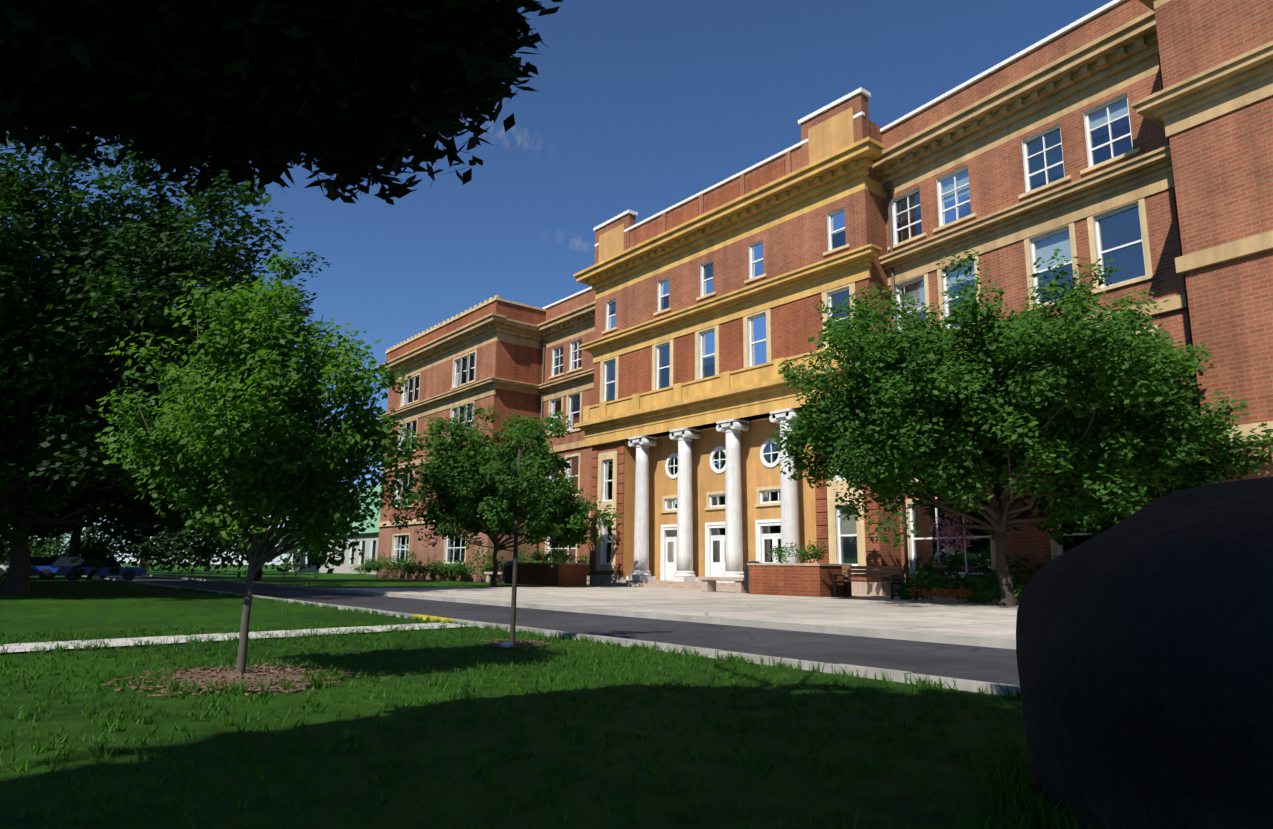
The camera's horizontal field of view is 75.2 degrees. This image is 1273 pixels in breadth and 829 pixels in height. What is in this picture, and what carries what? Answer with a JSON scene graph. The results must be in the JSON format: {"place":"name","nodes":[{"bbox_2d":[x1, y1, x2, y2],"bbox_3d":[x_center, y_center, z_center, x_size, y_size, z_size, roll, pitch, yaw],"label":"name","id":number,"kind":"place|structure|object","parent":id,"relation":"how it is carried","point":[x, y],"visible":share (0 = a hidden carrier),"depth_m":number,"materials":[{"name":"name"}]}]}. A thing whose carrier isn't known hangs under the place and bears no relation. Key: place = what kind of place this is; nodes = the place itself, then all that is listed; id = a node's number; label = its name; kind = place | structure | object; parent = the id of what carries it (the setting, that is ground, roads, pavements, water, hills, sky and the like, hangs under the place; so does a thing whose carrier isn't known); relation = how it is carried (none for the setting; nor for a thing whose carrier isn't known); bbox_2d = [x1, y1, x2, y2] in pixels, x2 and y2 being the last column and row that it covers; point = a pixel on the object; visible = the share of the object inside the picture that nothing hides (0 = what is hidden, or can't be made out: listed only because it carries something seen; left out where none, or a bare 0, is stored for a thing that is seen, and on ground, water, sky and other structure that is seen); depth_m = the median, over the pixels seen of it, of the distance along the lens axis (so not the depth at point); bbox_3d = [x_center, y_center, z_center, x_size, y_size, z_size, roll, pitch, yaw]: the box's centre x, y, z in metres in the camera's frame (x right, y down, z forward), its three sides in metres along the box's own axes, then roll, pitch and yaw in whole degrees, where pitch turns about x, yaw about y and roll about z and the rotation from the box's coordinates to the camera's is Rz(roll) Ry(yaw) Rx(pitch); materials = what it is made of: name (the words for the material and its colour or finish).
{"place":"outdoors","nodes":[
{"label":"outdoors","id":0,"kind":"place"},
{"bbox_2d":[0,623,472,653],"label":"foot path","id":1,"kind":"structure","parent":0,"point":[115,643],"depth_m":12.00,"materials":[{"name":"concrete"}]},
{"bbox_2d":[287,484,381,573],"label":"building","id":2,"kind":"structure","parent":0,"point":[371,533],"depth_m":109.54,"materials":[{"name":"beige"}]},
{"bbox_2d":[0,563,1093,828],"bbox_3d":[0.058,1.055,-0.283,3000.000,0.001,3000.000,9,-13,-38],"label":"lawn ground","id":3,"kind":"structure","parent":0,"point":[56,603],"depth_m":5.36,"materials":[{"name":"green plant"}]},
{"bbox_2d":[0,528,31,569],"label":"understory bushes","id":4,"kind":"object","parent":3,"relation":"on","point":[4,544],"visible":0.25,"depth_m":41.22,"materials":[{"name":"green plant"}]},
{"bbox_2d":[0,557,33,576],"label":"white car","id":5,"kind":"object","parent":3,"relation":"on","point":[3,573],"visible":0.1,"depth_m":55.31,"materials":[{"name":"white paint"}]},
{"bbox_2d":[6,557,59,575],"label":"silver car","id":6,"kind":"object","parent":3,"relation":"on","point":[42,561],"visible":0.1,"depth_m":52.94,"materials":[{"name":"grey paint"}]},
{"bbox_2d":[31,557,106,579],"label":"blue car","id":7,"kind":"object","parent":3,"relation":"on","point":[46,572],"visible":0.54,"depth_m":49.72,"materials":[{"name":"blue paint"}]},
{"bbox_2d":[57,557,144,580],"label":"blue car","id":8,"kind":"object","parent":3,"relation":"on","point":[125,573],"visible":0.85,"depth_m":47.80,"materials":[{"name":"blue paint"}]},
{"bbox_2d":[0,127,329,594],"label":"tree","id":9,"kind":"object","parent":3,"relation":"on","point":[60,333],"visible":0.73,"depth_m":26.56,"materials":[{"name":"green plant"}]},
{"bbox_2d":[0,520,355,584],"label":"hedge","id":10,"kind":"object","parent":3,"relation":"on","point":[199,550],"visible":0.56,"depth_m":53.57,"materials":[{"name":"green plant"}]},
{"bbox_2d":[0,409,359,580],"bbox_3d":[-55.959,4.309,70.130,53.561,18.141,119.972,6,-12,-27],"label":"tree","id":11,"kind":"object","parent":3,"relation":"on","point":[75,534],"visible":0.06,"depth_m":53.87,"materials":[{"name":"green plant"}]},
{"bbox_2d":[128,668,312,690],"bbox_3d":[-3.844,2.486,7.864,1.612,0.058,1.747,3,-11,-10],"label":"mulch bed","id":12,"kind":"object","parent":3,"relation":"on","point":[269,676],"visible":0.35,"depth_m":7.67,"materials":[{"name":"brown wood"}]},
{"bbox_2d":[101,639,557,696],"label":"mulch chips","id":13,"kind":"object","parent":12,"relation":"on","point":[209,672],"visible":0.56,"depth_m":7.74,"materials":[{"name":"brown wood"}]},
{"bbox_2d":[95,251,435,673],"bbox_3d":[-3.584,0.409,8.351,3.321,4.351,2.743,9,-13,-38],"label":"tree","id":14,"kind":"object","parent":3,"relation":"on","point":[262,443],"visible":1,"depth_m":7.96,"materials":[{"name":"green plant"}]},
{"bbox_2d":[0,0,563,207],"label":"tree","id":15,"kind":"object","parent":3,"relation":"on","point":[350,92],"visible":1,"depth_m":3.75,"materials":[{"name":"green plant"}]},
{"bbox_2d":[484,572,503,582],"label":"stone bench","id":16,"kind":"object","parent":3,"relation":"on","point":[488,576],"visible":0.31,"depth_m":51.25,"materials":[{"name":"beige stone"}]},
{"bbox_2d":[503,561,508,583],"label":"trash can","id":17,"kind":"object","parent":3,"relation":"on","point":[504,572],"visible":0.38,"depth_m":49.25,"materials":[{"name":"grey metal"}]},
{"bbox_2d":[389,402,623,586],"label":"tree","id":18,"kind":"object","parent":3,"relation":"on","point":[465,489],"visible":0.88,"depth_m":40.89,"materials":[{"name":"green plant"}]},
{"bbox_2d":[506,561,512,583],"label":"trash can","id":19,"kind":"object","parent":3,"relation":"on","point":[509,570],"visible":0.48,"depth_m":47.93,"materials":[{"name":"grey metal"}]},
{"bbox_2d":[482,641,540,647],"bbox_3d":[-1.770,3.223,11.687,0.788,0.108,0.980,9,-13,-38],"label":"mulch bed","id":20,"kind":"object","parent":3,"relation":"on","point":[506,644],"visible":0.62,"depth_m":11.33,"materials":[{"name":"wood"}]},
{"bbox_2d":[477,411,570,641],"bbox_3d":[-1.629,1.591,12.022,1.263,3.414,1.415,1,-11,-1],"label":"sapling wood","id":21,"kind":"object","parent":20,"relation":"on","point":[518,484],"visible":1,"depth_m":11.83,"materials":[{"name":"green plant"}]},
{"bbox_2d":[517,562,587,585],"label":"planter","id":22,"kind":"object","parent":3,"relation":"on","point":[566,574],"visible":0.94,"depth_m":45.22,"materials":[{"name":"red brick"}]},
{"bbox_2d":[84,576,1020,696],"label":"kerb stones","id":23,"kind":"object","parent":3,"relation":"on","point":[962,684],"visible":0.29,"depth_m":9.74,"materials":[{"name":"grey concrete"}]},
{"bbox_2d":[350,539,1056,605],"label":"bed shrubs","id":24,"kind":"object","parent":3,"relation":"on","point":[979,585],"visible":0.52,"depth_m":32.60,"materials":[{"name":"green plant"}]},
{"bbox_2d":[768,249,1272,605],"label":"tree","id":25,"kind":"object","parent":3,"relation":"on","point":[941,416],"visible":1,"depth_m":22.77,"materials":[{"name":"green plant"}]},
{"bbox_2d":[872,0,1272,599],"bbox_3d":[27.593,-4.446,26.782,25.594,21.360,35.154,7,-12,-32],"label":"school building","id":26,"kind":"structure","parent":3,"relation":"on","point":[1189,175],"depth_m":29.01,"materials":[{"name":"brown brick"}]},
{"bbox_2d":[897,98,1144,571],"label":"windows","id":27,"kind":"structure","parent":26,"relation":"attached to","point":[916,290],"depth_m":32.92,"materials":[{"name":"glass"}]},
{"bbox_2d":[1016,476,1272,828],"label":"boulder","id":28,"kind":"object","parent":3,"relation":"on","point":[1144,644],"visible":1,"depth_m":2.93,"materials":[{"name":"black stone"}]},
{"bbox_2d":[1025,333,1272,536],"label":"tree","id":29,"kind":"object","parent":3,"relation":"on","point":[1092,503],"visible":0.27,"depth_m":22.23,"materials":[{"name":"green plant"}]},
{"bbox_2d":[0,0,1112,564],"label":"sky","id":30,"kind":"structure","parent":0,"point":[643,107],"materials":[{"name":"blue"}]},
{"bbox_2d":[106,576,1019,685],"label":"asphalt road","id":31,"kind":"structure","parent":0,"point":[983,664],"depth_m":13.68,"materials":[{"name":"grey asphalt"}]},
{"bbox_2d":[142,574,1018,648],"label":"plaza pavement","id":32,"kind":"structure","parent":0,"point":[948,620],"depth_m":21.39,"materials":[{"name":"concrete"}]},
{"bbox_2d":[698,576,745,592],"bbox_3d":[3.854,7.364,35.781,0.728,0.650,2.730,9,-13,-38],"label":"stone bench","id":33,"kind":"object","parent":32,"relation":"on","point":[708,584],"visible":0.69,"depth_m":35.79,"materials":[{"name":"beige stone"}]},
{"bbox_2d":[744,561,760,593],"bbox_3d":[4.923,6.795,34.539,0.858,1.339,0.858,9,-13,-38],"label":"trash can","id":34,"kind":"object","parent":32,"relation":"on","point":[746,578],"visible":0.38,"depth_m":34.36,"materials":[{"name":"grey metal"}]},
{"bbox_2d":[747,563,851,596],"bbox_3d":[6.434,6.536,32.757,1.980,1.230,3.680,9,-13,-38],"label":"planter","id":35,"kind":"object","parent":32,"relation":"on","point":[803,579],"visible":0.9,"depth_m":31.74,"materials":[{"name":"red brick"}]},
{"bbox_2d":[530,540,826,562],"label":"planter shrubs","id":36,"kind":"object","parent":35,"relation":"in","point":[814,553],"visible":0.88,"depth_m":33.14,"materials":[{"name":"green plant"}]},
{"bbox_2d":[833,566,903,598],"bbox_3d":[8.461,6.141,30.311,0.676,1.157,2.600,9,-13,-38],"label":"park bench","id":37,"kind":"object","parent":32,"relation":"on","point":[897,574],"visible":1,"depth_m":30.49,"materials":[{"name":"brown wood"}]},
{"bbox_2d":[954,544,957,598],"bbox_3d":[11.776,5.739,30.457,0.098,2.083,0.135,9,-13,-38],"label":"pink shrub wood","id":38,"kind":"object","parent":32,"relation":"on","point":[956,566],"visible":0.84,"depth_m":30.43,"materials":[{"name":"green plant"}]},
{"bbox_2d":[930,509,975,554],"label":"pink flowers","id":39,"kind":"object","parent":38,"relation":"attached to","point":[952,530],"visible":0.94,"depth_m":30.59,"materials":[{"name":"pink plant"}]},
{"bbox_2d":[905,587,1021,598],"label":"orange flowers","id":40,"kind":"object","parent":32,"relation":"on","point":[959,593],"visible":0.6,"depth_m":26.79,"materials":[{"name":"orange plant"}]},
{"bbox_2d":[375,87,901,594],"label":"school building","id":41,"kind":"structure","parent":0,"point":[785,205],"depth_m":45.11,"materials":[{"name":"brown brick"}]},
{"bbox_2d":[395,210,857,563],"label":"windows","id":42,"kind":"structure","parent":41,"relation":"attached to","point":[759,323],"depth_m":45.86,"materials":[{"name":"glass"}]},
{"bbox_2d":[626,408,801,582],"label":"portico columns","id":43,"kind":"structure","parent":41,"relation":"on","point":[685,436],"depth_m":41.98,"materials":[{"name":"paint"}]}
]}

